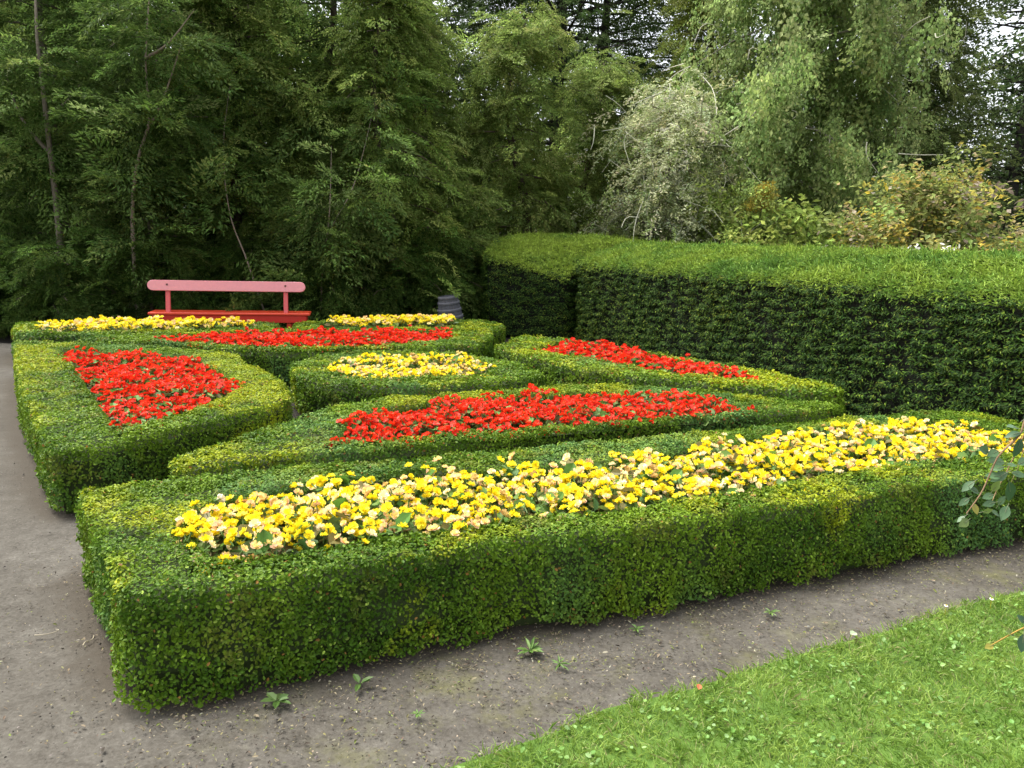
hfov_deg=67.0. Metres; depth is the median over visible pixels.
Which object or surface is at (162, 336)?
red begonia
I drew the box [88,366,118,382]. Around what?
red begonia
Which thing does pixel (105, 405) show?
red begonia
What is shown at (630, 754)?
lawn
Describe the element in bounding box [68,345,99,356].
red begonia
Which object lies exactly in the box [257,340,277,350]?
red begonia
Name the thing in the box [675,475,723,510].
yellow begonia
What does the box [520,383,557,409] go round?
red begonia
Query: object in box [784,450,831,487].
yellow begonia
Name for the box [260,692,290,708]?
dock weed
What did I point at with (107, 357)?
red begonia
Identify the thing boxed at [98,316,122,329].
yellow begonia
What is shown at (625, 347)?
red begonia
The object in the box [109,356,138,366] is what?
red begonia
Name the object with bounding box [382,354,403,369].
yellow begonia
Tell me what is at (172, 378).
red begonia
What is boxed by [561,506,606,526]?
yellow begonia
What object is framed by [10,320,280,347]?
box hedge
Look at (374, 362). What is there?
yellow begonia
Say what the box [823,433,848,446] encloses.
yellow begonia
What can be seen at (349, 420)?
red begonia
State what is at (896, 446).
yellow begonia
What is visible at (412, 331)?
red begonia
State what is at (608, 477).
yellow begonia
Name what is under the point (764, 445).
yellow begonia
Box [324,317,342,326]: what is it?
yellow begonia
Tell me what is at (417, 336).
red begonia
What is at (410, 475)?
yellow begonia
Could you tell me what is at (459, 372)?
yellow begonia
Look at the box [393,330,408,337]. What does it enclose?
red begonia
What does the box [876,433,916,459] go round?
yellow begonia
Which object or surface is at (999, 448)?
yellow begonia
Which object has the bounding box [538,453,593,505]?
yellow begonia
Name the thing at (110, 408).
red begonia
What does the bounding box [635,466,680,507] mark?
yellow begonia
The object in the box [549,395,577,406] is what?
red begonia
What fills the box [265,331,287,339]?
red begonia
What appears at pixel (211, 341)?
red begonia
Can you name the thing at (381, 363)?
yellow begonia
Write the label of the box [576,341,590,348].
red begonia
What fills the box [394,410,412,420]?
red begonia
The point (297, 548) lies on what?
yellow begonia
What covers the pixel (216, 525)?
yellow begonia
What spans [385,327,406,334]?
red begonia
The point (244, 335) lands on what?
red begonia
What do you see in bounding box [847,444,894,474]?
yellow begonia
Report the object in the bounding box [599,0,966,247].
weeping tree
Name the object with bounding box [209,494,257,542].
yellow begonia
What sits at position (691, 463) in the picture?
yellow begonia
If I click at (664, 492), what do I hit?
yellow begonia
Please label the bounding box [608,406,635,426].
red begonia
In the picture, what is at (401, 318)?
yellow begonia
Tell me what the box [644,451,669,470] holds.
yellow begonia
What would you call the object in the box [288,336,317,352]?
red begonia
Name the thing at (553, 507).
yellow begonia
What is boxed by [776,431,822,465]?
yellow begonia
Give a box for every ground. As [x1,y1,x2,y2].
[0,300,881,496]
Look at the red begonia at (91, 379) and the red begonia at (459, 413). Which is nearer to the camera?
the red begonia at (459, 413)
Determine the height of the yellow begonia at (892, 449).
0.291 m
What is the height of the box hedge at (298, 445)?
0.470 m
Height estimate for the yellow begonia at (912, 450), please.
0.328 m
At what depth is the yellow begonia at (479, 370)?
7.35 m
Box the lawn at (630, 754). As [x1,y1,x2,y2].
[450,592,1023,767]
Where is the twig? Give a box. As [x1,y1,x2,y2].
[34,629,58,635]
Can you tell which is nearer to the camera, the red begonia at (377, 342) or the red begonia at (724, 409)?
the red begonia at (724, 409)
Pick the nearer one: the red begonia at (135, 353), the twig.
the twig
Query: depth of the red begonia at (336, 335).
9.30 m
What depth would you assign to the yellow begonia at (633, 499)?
3.75 m
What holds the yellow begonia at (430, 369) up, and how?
on the bed soil
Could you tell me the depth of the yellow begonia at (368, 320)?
10.58 m
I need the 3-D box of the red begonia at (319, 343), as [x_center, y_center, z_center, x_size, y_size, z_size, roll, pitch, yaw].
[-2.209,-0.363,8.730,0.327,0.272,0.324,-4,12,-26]
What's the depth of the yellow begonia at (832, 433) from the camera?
5.10 m
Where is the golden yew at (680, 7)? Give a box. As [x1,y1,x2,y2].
[589,0,759,237]
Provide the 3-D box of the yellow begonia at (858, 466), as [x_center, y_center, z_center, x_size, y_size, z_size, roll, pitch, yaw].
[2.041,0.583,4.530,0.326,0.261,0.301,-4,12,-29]
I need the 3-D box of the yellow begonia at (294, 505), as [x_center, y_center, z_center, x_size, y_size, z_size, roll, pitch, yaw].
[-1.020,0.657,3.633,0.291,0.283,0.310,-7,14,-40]
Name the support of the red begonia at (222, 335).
on the bed soil
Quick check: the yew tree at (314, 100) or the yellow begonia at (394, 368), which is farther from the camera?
the yew tree at (314, 100)
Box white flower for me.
[940,243,959,250]
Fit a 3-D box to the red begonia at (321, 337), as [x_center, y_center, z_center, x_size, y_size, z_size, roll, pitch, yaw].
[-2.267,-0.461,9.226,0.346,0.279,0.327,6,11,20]
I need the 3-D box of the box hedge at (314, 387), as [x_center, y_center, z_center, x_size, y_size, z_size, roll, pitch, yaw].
[-0.901,0.000,7.431,2.461,0.481,2.071,2,11,0]
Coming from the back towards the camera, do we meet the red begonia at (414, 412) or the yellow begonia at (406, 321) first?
the yellow begonia at (406, 321)
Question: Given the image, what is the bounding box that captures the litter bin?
[437,294,462,319]
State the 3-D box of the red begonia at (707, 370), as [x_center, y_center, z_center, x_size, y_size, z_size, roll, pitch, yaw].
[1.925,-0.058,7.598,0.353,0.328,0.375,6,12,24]
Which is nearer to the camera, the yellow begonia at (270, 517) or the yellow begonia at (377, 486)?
the yellow begonia at (270, 517)
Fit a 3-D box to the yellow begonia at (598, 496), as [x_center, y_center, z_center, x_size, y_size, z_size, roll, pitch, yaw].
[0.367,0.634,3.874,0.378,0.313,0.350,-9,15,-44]
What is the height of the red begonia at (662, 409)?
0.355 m
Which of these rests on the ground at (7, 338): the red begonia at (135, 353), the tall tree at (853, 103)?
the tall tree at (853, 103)
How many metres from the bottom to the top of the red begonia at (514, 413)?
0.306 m
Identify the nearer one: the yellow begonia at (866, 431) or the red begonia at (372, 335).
the yellow begonia at (866, 431)
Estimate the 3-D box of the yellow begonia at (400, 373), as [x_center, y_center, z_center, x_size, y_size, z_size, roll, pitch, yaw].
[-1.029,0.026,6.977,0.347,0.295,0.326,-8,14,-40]
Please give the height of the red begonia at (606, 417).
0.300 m
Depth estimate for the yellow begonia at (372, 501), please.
3.60 m
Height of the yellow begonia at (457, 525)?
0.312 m
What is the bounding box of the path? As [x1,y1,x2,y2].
[0,343,1023,767]
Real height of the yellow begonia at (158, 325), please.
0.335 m
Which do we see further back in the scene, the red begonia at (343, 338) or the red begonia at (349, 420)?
the red begonia at (343, 338)
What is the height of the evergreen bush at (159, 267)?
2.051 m
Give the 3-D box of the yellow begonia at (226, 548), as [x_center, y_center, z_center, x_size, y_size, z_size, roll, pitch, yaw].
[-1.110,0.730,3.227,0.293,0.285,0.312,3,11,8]
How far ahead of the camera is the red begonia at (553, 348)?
8.78 m
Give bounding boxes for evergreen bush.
[0,218,78,335]
[0,223,155,340]
[89,227,231,319]
[162,220,288,326]
[253,216,394,327]
[347,219,486,317]
[376,203,500,319]
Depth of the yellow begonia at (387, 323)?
10.61 m
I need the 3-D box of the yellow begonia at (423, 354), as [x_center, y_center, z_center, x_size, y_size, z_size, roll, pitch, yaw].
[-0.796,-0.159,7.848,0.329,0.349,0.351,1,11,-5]
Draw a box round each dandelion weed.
[411,709,424,716]
[517,638,542,654]
[553,656,569,670]
[629,624,644,631]
[764,608,778,615]
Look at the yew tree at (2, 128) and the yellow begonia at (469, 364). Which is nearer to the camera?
the yellow begonia at (469, 364)
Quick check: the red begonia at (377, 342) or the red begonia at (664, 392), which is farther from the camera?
the red begonia at (377, 342)
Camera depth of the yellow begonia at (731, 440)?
4.72 m
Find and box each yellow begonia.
[34,323,52,330]
[38,320,56,330]
[43,319,66,334]
[45,324,65,336]
[60,319,84,332]
[74,316,91,322]
[75,323,97,335]
[87,317,110,330]
[92,323,109,330]
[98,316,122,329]
[102,321,127,333]
[114,316,132,328]
[115,317,135,328]
[118,321,137,333]
[130,318,148,329]
[135,319,156,332]
[143,319,167,328]
[144,318,167,334]
[147,315,163,319]
[165,321,179,328]
[171,499,245,556]
[171,505,246,575]
[173,520,250,576]
[175,318,193,326]
[175,319,197,330]
[184,318,203,329]
[189,315,208,328]
[197,551,258,578]
[198,317,221,328]
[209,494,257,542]
[210,502,288,552]
[212,514,298,575]
[214,525,275,573]
[221,315,240,329]
[225,318,244,327]
[235,491,279,520]
[235,491,297,540]
[240,319,256,328]
[245,509,293,553]
[256,520,319,573]
[265,493,322,524]
[265,531,303,570]
[273,495,340,568]
[275,507,352,565]
[282,511,316,539]
[285,475,339,512]
[298,488,352,520]
[302,492,377,546]
[305,471,358,504]
[316,487,362,515]
[317,516,387,563]
[321,488,380,517]
[324,315,347,327]
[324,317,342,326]
[325,362,350,375]
[326,366,352,376]
[332,368,357,379]
[333,314,350,326]
[333,504,411,554]
[336,358,359,366]
[340,356,362,367]
[341,510,388,545]
[343,319,358,326]
[345,476,389,506]
[348,316,366,326]
[351,366,366,375]
[352,483,414,535]
[354,355,373,364]
[354,365,373,373]
[355,320,367,326]
[356,357,379,369]
[358,478,403,517]
[359,370,382,383]
[360,367,380,376]
[361,316,380,327]
[361,352,385,364]
[368,355,387,365]
[369,314,385,326]
[369,504,431,547]
[371,372,399,384]
[372,500,452,552]
[373,316,388,325]
[373,355,397,369]
[375,478,415,506]
[380,368,398,377]
[382,319,398,326]
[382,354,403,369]
[382,361,404,376]
[383,479,445,518]
[387,314,402,326]
[388,366,410,376]
[388,371,408,382]
[390,462,438,501]
[391,315,411,326]
[391,501,429,530]
[394,357,421,374]
[396,367,422,382]
[397,317,415,326]
[398,506,446,546]
[402,480,437,518]
[403,476,462,524]
[404,352,425,360]
[405,355,429,368]
[405,369,428,381]
[405,511,482,549]
[406,313,422,329]
[414,455,469,500]
[416,316,432,326]
[416,363,446,382]
[420,314,438,326]
[422,351,446,364]
[423,352,448,365]
[426,316,446,329]
[431,369,457,377]
[431,473,491,513]
[431,495,477,526]
[434,316,448,326]
[441,313,459,327]
[441,365,461,374]
[441,488,491,520]
[442,364,462,370]
[443,503,491,545]
[444,357,461,367]
[446,355,473,374]
[446,369,469,380]
[449,470,497,501]
[450,351,474,366]
[456,362,472,371]
[459,507,503,539]
[460,359,484,374]
[462,364,486,374]
[465,483,509,514]
[467,489,528,538]
[473,362,497,373]
[476,468,512,489]
[476,492,507,514]
[484,482,516,505]
[487,480,537,515]
[487,495,548,531]
[495,452,540,498]
[504,479,566,527]
[506,468,554,508]
[522,498,578,531]
[523,472,575,512]
[528,468,562,489]
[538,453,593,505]
[538,481,563,487]
[545,485,599,527]
[554,482,627,527]
[559,469,617,512]
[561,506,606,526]
[569,482,609,517]
[571,458,607,483]
[582,471,616,501]
[583,473,641,521]
[588,466,622,481]
[588,474,643,501]
[600,493,646,521]
[605,449,644,477]
[611,453,663,499]
[612,480,665,520]
[622,447,677,488]
[624,466,666,485]
[630,480,666,511]
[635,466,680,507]
[637,481,685,516]
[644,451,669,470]
[644,455,683,492]
[657,462,704,502]
[659,474,698,513]
[661,451,722,494]
[661,457,694,488]
[669,484,719,514]
[674,452,699,471]
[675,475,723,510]
[676,440,733,475]
[678,451,733,490]
[687,469,732,495]
[695,436,733,475]
[696,432,745,464]
[698,466,738,506]
[702,450,751,489]
[715,453,743,481]
[715,480,755,507]
[717,445,780,497]
[725,469,773,503]
[727,444,765,467]
[733,476,764,500]
[736,439,771,451]
[739,463,796,500]
[744,433,799,462]
[744,473,797,495]
[749,455,779,471]
[753,453,808,489]
[754,438,791,463]
[765,429,802,455]
[771,454,806,482]
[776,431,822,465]
[776,448,812,477]
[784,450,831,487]
[785,447,842,487]
[785,475,814,494]
[787,431,823,454]
[790,441,838,467]
[791,438,823,456]
[796,427,825,444]
[803,435,843,468]
[804,460,859,490]
[808,451,864,484]
[819,427,859,459]
[820,454,852,472]
[821,421,857,445]
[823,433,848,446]
[825,446,862,468]
[835,425,880,460]
[838,438,878,461]
[842,462,881,481]
[843,418,882,445]
[844,454,889,481]
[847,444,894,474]
[848,426,889,455]
[853,434,892,460]
[862,426,902,460]
[871,446,913,463]
[874,424,902,439]
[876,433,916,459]
[877,422,921,444]
[877,457,911,475]
[881,445,915,461]
[884,433,912,454]
[886,416,924,436]
[887,416,926,435]
[889,445,936,474]
[901,438,943,468]
[904,426,944,444]
[908,434,942,454]
[910,417,943,443]
[917,431,962,454]
[924,444,953,465]
[926,424,964,447]
[933,449,967,466]
[934,421,967,431]
[936,424,962,437]
[936,432,992,468]
[940,419,981,438]
[942,436,986,456]
[948,430,976,446]
[951,437,989,465]
[959,432,994,455]
[970,430,1010,448]
[971,440,1012,459]
[976,430,1015,466]
[978,428,1003,447]
[988,447,1014,462]
[1001,441,1021,452]
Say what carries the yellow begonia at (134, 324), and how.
on the bed soil
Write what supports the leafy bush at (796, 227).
on the ground at (7, 338)
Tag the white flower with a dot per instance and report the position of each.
(949, 246)
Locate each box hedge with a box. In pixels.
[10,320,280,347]
[10,339,293,513]
[74,409,1023,714]
[77,325,493,385]
[167,381,843,495]
[288,348,545,421]
[292,318,505,357]
[494,334,846,416]
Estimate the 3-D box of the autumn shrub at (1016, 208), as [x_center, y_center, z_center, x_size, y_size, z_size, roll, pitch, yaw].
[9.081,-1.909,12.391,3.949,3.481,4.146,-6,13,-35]
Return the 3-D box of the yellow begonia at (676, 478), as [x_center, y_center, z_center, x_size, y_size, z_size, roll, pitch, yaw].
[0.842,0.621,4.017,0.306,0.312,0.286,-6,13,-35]
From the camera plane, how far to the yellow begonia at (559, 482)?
3.97 m
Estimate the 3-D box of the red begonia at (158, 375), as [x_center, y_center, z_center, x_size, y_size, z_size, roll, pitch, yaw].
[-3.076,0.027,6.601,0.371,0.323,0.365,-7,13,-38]
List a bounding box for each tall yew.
[0,0,211,319]
[13,0,441,327]
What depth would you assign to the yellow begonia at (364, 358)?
7.72 m
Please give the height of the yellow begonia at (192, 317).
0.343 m
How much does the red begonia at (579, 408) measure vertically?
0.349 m
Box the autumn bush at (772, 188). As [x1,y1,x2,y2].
[741,180,784,217]
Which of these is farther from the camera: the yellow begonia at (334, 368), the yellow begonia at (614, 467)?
the yellow begonia at (334, 368)
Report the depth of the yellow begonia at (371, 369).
7.10 m
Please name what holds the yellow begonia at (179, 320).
on the bed soil
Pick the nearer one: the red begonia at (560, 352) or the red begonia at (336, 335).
the red begonia at (560, 352)
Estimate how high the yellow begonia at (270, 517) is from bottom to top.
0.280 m
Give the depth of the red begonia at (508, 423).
5.21 m
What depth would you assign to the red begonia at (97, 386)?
6.09 m
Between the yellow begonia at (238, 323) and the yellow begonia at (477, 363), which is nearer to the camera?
the yellow begonia at (477, 363)
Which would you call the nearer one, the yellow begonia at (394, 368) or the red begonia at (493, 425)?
the red begonia at (493, 425)
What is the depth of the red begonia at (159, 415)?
5.08 m
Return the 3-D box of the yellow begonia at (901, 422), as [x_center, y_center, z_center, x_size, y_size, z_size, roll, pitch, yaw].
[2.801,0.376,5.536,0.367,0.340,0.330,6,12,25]
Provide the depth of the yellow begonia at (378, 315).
10.89 m
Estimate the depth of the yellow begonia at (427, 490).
3.69 m
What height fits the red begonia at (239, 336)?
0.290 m
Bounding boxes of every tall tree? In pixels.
[716,0,966,219]
[865,0,1023,248]
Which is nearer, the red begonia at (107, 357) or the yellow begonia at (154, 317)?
the red begonia at (107, 357)
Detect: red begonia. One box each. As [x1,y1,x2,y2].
[62,351,98,366]
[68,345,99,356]
[71,357,104,367]
[71,367,104,378]
[75,365,99,382]
[75,374,102,388]
[77,373,112,395]
[81,354,122,366]
[84,356,117,371]
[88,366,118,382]
[91,381,132,405]
[91,383,136,408]
[94,362,125,372]
[96,392,127,418]
[98,374,135,397]
[99,397,138,417]
[102,406,141,423]
[104,404,134,422]
[105,349,128,363]
[107,369,136,374]
[107,416,127,436]
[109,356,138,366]
[110,371,142,389]
[114,372,154,387]
[115,403,165,431]
[116,381,146,401]
[116,387,157,407]
[119,412,168,429]
[120,400,160,419]
[120,416,147,435]
[121,398,151,418]
[123,348,160,363]
[126,360,158,370]
[127,407,164,421]
[130,356,163,369]
[136,369,169,381]
[136,379,182,405]
[137,382,175,397]
[140,354,174,372]
[141,356,171,366]
[143,394,174,406]
[148,335,168,345]
[148,362,181,376]
[148,406,179,425]
[148,406,185,426]
[149,396,183,425]
[160,378,183,385]
[161,337,181,346]
[162,375,181,385]
[162,392,203,408]
[164,381,193,398]
[165,361,191,370]
[168,355,200,363]
[169,397,211,420]
[170,333,187,346]
[170,359,201,371]
[170,392,198,403]
[171,367,199,375]
[175,394,203,414]
[176,370,206,380]
[176,374,216,393]
[178,374,213,394]
[180,334,200,346]
[183,397,222,418]
[186,363,217,375]
[187,357,202,367]
[191,379,234,403]
[193,333,218,341]
[196,368,219,376]
[201,339,224,349]
[204,331,228,338]
[204,378,245,400]
[205,373,227,383]
[207,369,218,375]
[211,384,244,398]
[216,334,242,349]
[223,333,246,341]
[231,334,255,342]
[236,328,258,335]
[236,339,265,351]
[242,334,270,345]
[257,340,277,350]
[261,333,274,338]
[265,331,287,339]
[267,328,288,334]
[267,338,284,345]
[272,328,295,342]
[276,340,298,349]
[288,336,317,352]
[290,331,310,337]
[292,340,316,352]
[295,335,319,341]
[311,325,335,343]
[312,340,328,352]
[313,333,331,339]
[320,338,341,346]
[324,435,351,451]
[325,332,341,337]
[326,331,344,344]
[328,329,348,333]
[334,335,354,344]
[336,410,382,446]
[339,332,362,344]
[342,336,358,348]
[344,331,361,345]
[344,420,390,451]
[351,426,398,451]
[352,336,374,349]
[352,407,391,436]
[356,327,372,334]
[356,331,379,339]
[365,329,388,336]
[368,339,393,350]
[368,413,412,439]
[370,411,412,429]
[371,326,393,334]
[372,429,397,450]
[377,334,397,343]
[379,424,416,447]
[380,335,406,344]
[382,415,425,439]
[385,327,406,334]
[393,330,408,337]
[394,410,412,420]
[397,336,415,347]
[401,324,420,333]
[401,333,426,339]
[402,414,454,444]
[405,407,445,434]
[406,431,433,442]
[407,409,429,417]
[416,405,460,430]
[417,328,436,339]
[421,332,437,343]
[428,331,449,339]
[428,393,467,419]
[429,326,448,336]
[429,420,472,443]
[432,420,466,441]
[434,420,470,441]
[440,396,473,410]
[442,328,456,337]
[442,411,470,425]
[445,404,482,430]
[454,399,496,424]
[455,416,495,430]
[467,410,503,436]
[471,403,500,417]
[473,392,504,409]
[476,401,513,425]
[476,422,510,437]
[482,390,521,418]
[482,411,529,430]
[485,426,525,451]
[493,397,524,408]
[498,405,528,424]
[499,415,541,436]
[502,400,535,415]
[505,407,536,430]
[510,410,548,434]
[511,395,535,410]
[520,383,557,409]
[521,397,542,414]
[525,399,566,423]
[538,404,577,432]
[541,397,574,407]
[546,349,564,357]
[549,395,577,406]
[550,347,567,351]
[553,414,582,426]
[555,394,585,408]
[558,341,583,350]
[560,399,602,421]
[561,347,583,356]
[561,413,601,447]
[562,337,581,344]
[574,393,601,404]
[575,351,591,357]
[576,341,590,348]
[577,412,611,429]
[582,354,606,363]
[583,342,605,351]
[583,402,621,426]
[586,347,606,357]
[591,339,614,349]
[591,346,613,352]
[592,391,622,409]
[592,414,627,448]
[593,344,618,357]
[593,416,628,426]
[598,340,617,349]
[602,393,643,420]
[607,353,628,363]
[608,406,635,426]
[611,358,626,363]
[615,343,638,352]
[615,390,645,406]
[615,404,645,418]
[615,405,658,437]
[619,353,638,364]
[620,350,646,360]
[627,354,655,369]
[628,389,667,407]
[633,348,653,357]
[636,401,669,415]
[637,360,657,373]
[637,360,664,367]
[645,401,687,433]
[646,355,674,365]
[648,360,680,378]
[659,388,690,412]
[667,397,699,413]
[668,392,707,413]
[670,403,713,432]
[673,353,697,367]
[677,360,704,372]
[678,364,701,380]
[689,361,719,379]
[692,397,731,416]
[693,361,720,379]
[694,394,727,413]
[702,372,728,382]
[708,365,737,377]
[710,405,736,413]
[724,368,753,383]
[735,404,756,417]
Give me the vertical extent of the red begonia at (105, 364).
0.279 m
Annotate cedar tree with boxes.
[282,0,600,234]
[426,0,730,224]
[439,0,745,233]
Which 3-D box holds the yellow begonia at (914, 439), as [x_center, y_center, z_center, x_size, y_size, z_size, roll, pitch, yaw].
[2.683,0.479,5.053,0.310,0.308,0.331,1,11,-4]
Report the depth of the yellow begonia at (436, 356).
7.67 m
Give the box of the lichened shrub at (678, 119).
[565,65,760,244]
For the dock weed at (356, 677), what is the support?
on the path
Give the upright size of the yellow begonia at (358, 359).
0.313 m
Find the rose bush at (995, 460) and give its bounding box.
[957,419,1023,651]
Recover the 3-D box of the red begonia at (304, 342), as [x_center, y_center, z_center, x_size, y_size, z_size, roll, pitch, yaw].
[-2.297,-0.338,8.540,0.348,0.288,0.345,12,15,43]
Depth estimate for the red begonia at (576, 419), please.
5.46 m
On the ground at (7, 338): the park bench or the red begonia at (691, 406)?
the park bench
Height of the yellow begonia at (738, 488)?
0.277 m
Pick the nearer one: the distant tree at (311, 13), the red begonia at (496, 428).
the red begonia at (496, 428)
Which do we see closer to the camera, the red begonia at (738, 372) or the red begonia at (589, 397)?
the red begonia at (589, 397)
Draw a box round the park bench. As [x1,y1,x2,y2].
[147,280,310,331]
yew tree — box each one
[0,0,116,288]
[0,5,90,313]
[70,0,372,318]
[112,1,292,299]
[147,0,464,327]
[252,13,370,246]
[276,0,512,326]
[338,0,517,312]
[414,0,630,317]
[507,9,656,238]
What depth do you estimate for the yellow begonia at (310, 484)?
3.75 m
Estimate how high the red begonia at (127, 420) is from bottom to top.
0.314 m
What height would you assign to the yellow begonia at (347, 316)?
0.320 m
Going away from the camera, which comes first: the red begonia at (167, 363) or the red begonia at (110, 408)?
the red begonia at (110, 408)
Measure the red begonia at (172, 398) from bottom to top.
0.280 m
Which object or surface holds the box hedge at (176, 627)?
on the ground at (7, 338)
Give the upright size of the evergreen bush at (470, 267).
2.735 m
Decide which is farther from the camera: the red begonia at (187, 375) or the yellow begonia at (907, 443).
the red begonia at (187, 375)
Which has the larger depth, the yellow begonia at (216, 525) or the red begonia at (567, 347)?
the red begonia at (567, 347)
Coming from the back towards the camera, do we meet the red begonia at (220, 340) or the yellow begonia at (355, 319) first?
the yellow begonia at (355, 319)
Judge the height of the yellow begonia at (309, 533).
0.347 m
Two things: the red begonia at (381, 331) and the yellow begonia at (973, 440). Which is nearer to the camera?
the yellow begonia at (973, 440)
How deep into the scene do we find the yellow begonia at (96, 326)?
9.48 m
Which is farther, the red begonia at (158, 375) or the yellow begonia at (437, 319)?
the yellow begonia at (437, 319)
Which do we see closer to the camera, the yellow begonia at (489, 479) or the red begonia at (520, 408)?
the yellow begonia at (489, 479)
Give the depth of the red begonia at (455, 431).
4.96 m
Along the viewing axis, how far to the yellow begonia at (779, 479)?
4.14 m
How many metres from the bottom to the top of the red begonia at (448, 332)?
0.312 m
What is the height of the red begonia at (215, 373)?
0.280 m
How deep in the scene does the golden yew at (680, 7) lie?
19.08 m
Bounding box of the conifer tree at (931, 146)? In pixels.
[826,0,1023,245]
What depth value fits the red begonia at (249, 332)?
9.36 m
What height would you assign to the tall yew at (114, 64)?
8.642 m
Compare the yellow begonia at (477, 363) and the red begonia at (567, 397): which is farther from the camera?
the yellow begonia at (477, 363)
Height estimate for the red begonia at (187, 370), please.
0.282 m
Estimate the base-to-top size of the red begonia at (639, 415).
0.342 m
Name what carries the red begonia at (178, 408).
on the bed soil
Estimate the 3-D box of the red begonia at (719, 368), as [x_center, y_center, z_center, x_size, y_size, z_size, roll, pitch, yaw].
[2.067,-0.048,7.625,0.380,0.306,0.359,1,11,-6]
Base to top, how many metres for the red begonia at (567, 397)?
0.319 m
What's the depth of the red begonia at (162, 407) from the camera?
5.45 m
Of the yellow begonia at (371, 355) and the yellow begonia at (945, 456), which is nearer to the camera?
the yellow begonia at (945, 456)
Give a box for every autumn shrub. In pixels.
[807,129,1023,254]
[979,199,1023,249]
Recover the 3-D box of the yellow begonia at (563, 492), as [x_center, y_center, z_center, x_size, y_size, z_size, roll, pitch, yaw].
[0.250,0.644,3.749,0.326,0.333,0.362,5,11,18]
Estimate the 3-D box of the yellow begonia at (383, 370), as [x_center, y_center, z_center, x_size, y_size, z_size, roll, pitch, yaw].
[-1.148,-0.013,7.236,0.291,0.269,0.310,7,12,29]
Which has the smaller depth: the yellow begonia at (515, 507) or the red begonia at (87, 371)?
the yellow begonia at (515, 507)
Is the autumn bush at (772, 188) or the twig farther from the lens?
the autumn bush at (772, 188)
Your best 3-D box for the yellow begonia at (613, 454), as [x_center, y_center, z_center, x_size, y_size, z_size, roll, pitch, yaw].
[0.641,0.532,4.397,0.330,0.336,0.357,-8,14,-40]
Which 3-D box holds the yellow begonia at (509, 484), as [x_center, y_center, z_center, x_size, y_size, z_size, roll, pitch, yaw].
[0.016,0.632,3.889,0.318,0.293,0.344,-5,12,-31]
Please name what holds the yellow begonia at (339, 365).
on the bed soil
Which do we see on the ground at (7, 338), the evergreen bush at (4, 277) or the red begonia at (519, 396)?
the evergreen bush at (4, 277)
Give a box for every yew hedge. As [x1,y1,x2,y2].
[480,229,656,338]
[574,237,1023,430]
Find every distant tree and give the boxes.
[0,2,111,242]
[2,0,248,247]
[151,0,330,238]
[331,66,502,222]
[440,93,577,262]
[567,153,634,233]
[967,100,1023,238]
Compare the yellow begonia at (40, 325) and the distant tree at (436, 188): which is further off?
the distant tree at (436, 188)
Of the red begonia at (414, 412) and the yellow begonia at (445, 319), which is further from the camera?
the yellow begonia at (445, 319)
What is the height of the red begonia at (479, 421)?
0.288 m
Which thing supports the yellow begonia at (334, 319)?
on the bed soil
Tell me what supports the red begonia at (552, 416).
on the bed soil
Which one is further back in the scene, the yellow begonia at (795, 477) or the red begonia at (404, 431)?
the red begonia at (404, 431)
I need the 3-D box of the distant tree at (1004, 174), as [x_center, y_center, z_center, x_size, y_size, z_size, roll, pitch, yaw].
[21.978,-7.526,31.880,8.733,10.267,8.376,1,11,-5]
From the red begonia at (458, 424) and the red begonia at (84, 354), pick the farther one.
the red begonia at (84, 354)
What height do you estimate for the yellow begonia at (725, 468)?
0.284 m
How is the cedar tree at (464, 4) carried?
on the ground at (7, 338)
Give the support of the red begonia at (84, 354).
on the bed soil
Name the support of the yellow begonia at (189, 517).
on the bed soil
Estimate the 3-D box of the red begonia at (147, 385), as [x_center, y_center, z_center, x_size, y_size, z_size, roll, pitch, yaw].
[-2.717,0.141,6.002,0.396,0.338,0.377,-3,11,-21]
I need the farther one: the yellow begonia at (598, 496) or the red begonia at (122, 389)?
the red begonia at (122, 389)
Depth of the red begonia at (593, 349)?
8.72 m
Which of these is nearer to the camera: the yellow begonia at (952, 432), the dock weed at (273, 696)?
the dock weed at (273, 696)
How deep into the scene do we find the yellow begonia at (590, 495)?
3.71 m
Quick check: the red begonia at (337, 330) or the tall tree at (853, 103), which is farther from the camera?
the tall tree at (853, 103)
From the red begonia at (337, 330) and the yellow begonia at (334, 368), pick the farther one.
the red begonia at (337, 330)
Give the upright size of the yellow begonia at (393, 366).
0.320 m
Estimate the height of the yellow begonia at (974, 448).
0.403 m
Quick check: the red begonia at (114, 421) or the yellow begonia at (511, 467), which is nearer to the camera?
the yellow begonia at (511, 467)
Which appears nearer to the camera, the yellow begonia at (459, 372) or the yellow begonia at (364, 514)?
the yellow begonia at (364, 514)
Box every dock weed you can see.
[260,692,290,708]
[353,674,372,690]
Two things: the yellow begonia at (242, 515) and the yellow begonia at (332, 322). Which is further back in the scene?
the yellow begonia at (332, 322)
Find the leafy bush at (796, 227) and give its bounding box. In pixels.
[634,172,843,247]
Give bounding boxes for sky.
[107,0,1023,233]
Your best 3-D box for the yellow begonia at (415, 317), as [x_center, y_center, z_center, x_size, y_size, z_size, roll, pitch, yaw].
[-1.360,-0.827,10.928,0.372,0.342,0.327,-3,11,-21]
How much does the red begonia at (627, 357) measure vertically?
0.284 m
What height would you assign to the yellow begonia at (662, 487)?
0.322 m
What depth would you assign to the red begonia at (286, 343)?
8.52 m
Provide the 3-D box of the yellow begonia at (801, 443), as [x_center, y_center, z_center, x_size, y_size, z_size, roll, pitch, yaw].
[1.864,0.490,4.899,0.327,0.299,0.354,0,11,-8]
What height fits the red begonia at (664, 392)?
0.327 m
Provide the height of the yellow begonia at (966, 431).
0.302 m

